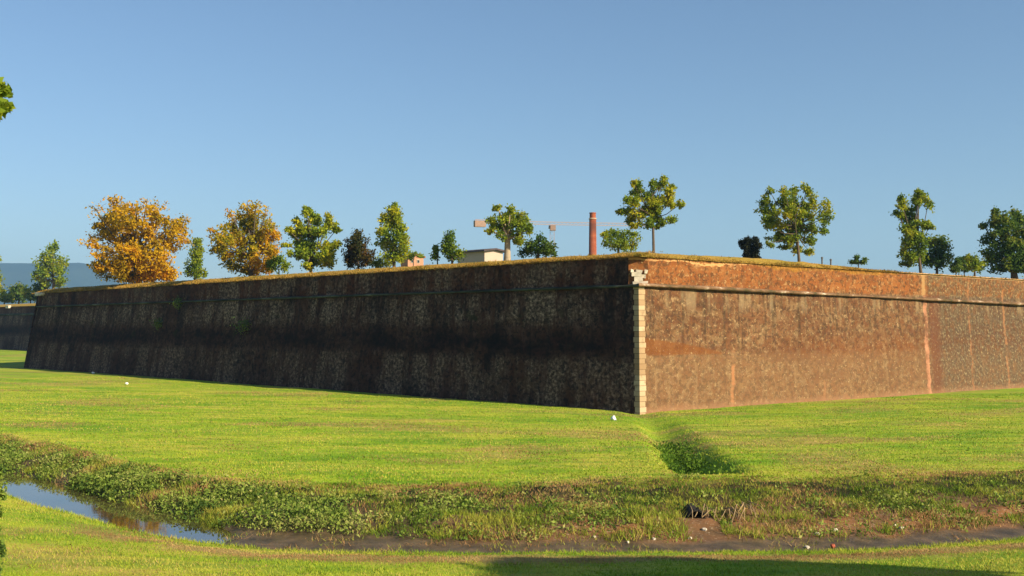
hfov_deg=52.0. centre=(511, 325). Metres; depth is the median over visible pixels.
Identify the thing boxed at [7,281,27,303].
round bush
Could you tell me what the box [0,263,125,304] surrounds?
hills
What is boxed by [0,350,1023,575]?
ground
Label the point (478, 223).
tower crane
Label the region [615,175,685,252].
tree
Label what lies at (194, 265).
slender tree
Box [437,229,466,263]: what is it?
slanted bush
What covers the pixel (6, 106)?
ivy tree
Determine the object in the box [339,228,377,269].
round shrub
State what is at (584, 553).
grass
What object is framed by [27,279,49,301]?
spreading bush
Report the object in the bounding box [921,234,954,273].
round tree
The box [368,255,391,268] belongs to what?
bush
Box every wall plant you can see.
[149,318,162,331]
[169,293,184,308]
[230,316,250,338]
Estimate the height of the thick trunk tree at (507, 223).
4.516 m
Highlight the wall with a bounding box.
[0,303,35,350]
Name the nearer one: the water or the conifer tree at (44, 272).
the water
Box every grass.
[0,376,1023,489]
[0,432,1023,544]
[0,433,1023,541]
[0,491,1023,575]
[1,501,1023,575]
[222,516,1023,553]
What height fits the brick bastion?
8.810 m
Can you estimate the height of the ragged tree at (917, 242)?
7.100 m
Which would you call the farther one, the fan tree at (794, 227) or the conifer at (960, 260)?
the conifer at (960, 260)
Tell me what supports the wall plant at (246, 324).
attached to the brick bastion
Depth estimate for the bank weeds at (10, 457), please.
22.82 m
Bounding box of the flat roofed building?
[458,248,503,262]
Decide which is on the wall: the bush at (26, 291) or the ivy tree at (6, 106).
the bush at (26, 291)
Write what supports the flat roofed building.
on the ground at (713, 537)
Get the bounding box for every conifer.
[948,257,963,273]
[956,256,963,274]
[960,256,970,274]
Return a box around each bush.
[0,291,14,303]
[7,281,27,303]
[21,285,34,302]
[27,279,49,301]
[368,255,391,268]
[407,251,424,265]
[428,244,440,263]
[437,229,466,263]
[514,232,558,258]
[600,228,642,252]
[847,253,868,267]
[962,252,987,275]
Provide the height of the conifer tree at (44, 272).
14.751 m
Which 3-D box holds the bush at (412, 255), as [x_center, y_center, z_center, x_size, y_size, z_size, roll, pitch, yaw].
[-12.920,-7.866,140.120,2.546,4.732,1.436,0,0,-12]
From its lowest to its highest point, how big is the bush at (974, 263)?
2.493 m
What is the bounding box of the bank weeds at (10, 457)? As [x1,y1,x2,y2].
[0,430,1023,542]
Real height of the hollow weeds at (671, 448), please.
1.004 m
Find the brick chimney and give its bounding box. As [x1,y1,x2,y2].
[589,212,596,255]
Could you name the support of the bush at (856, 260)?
on the rampart ground at (770, 261)
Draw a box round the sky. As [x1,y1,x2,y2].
[0,0,1023,283]
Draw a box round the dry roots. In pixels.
[690,501,770,521]
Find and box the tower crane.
[474,219,625,239]
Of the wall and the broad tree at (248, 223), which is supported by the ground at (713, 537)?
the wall
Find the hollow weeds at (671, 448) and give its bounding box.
[653,437,735,474]
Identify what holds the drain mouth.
on the ground at (713, 537)
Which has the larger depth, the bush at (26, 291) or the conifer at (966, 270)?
the bush at (26, 291)
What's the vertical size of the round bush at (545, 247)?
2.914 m
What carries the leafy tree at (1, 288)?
on the wall
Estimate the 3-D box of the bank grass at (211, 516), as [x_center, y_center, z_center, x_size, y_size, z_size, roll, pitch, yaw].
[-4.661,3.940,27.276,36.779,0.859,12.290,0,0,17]
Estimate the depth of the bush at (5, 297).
223.24 m
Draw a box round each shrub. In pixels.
[263,252,293,274]
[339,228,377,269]
[738,235,763,257]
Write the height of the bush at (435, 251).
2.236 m
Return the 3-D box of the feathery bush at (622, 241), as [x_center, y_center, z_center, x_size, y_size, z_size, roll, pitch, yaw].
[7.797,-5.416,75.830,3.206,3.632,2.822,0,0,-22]
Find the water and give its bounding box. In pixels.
[0,471,231,544]
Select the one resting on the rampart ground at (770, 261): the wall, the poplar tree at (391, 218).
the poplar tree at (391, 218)
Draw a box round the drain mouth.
[683,503,705,518]
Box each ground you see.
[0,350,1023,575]
[49,252,1017,292]
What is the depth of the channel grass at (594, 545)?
20.06 m
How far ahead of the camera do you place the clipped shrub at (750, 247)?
65.77 m
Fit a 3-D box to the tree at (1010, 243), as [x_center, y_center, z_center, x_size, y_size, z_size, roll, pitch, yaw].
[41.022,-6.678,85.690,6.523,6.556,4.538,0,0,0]
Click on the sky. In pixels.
(447, 111)
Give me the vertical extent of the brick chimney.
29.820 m
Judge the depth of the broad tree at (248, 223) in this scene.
91.28 m
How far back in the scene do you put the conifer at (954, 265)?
94.92 m
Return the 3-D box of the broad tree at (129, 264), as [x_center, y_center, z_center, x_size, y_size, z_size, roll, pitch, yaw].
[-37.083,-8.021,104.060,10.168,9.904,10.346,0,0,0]
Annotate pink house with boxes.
[401,254,425,266]
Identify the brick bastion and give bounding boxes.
[24,256,1023,414]
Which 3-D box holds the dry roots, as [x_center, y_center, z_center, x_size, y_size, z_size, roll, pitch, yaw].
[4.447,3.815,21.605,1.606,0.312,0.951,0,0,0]
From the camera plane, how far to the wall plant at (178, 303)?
91.78 m
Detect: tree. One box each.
[0,77,15,575]
[0,256,6,291]
[31,239,69,288]
[77,194,194,284]
[182,237,207,279]
[206,199,287,276]
[279,205,342,272]
[370,201,411,266]
[484,203,535,260]
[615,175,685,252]
[753,181,835,261]
[888,188,935,272]
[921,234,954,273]
[977,205,1023,278]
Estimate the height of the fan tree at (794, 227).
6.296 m
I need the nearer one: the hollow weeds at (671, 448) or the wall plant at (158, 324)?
the hollow weeds at (671, 448)
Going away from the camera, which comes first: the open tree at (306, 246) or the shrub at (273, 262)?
the open tree at (306, 246)

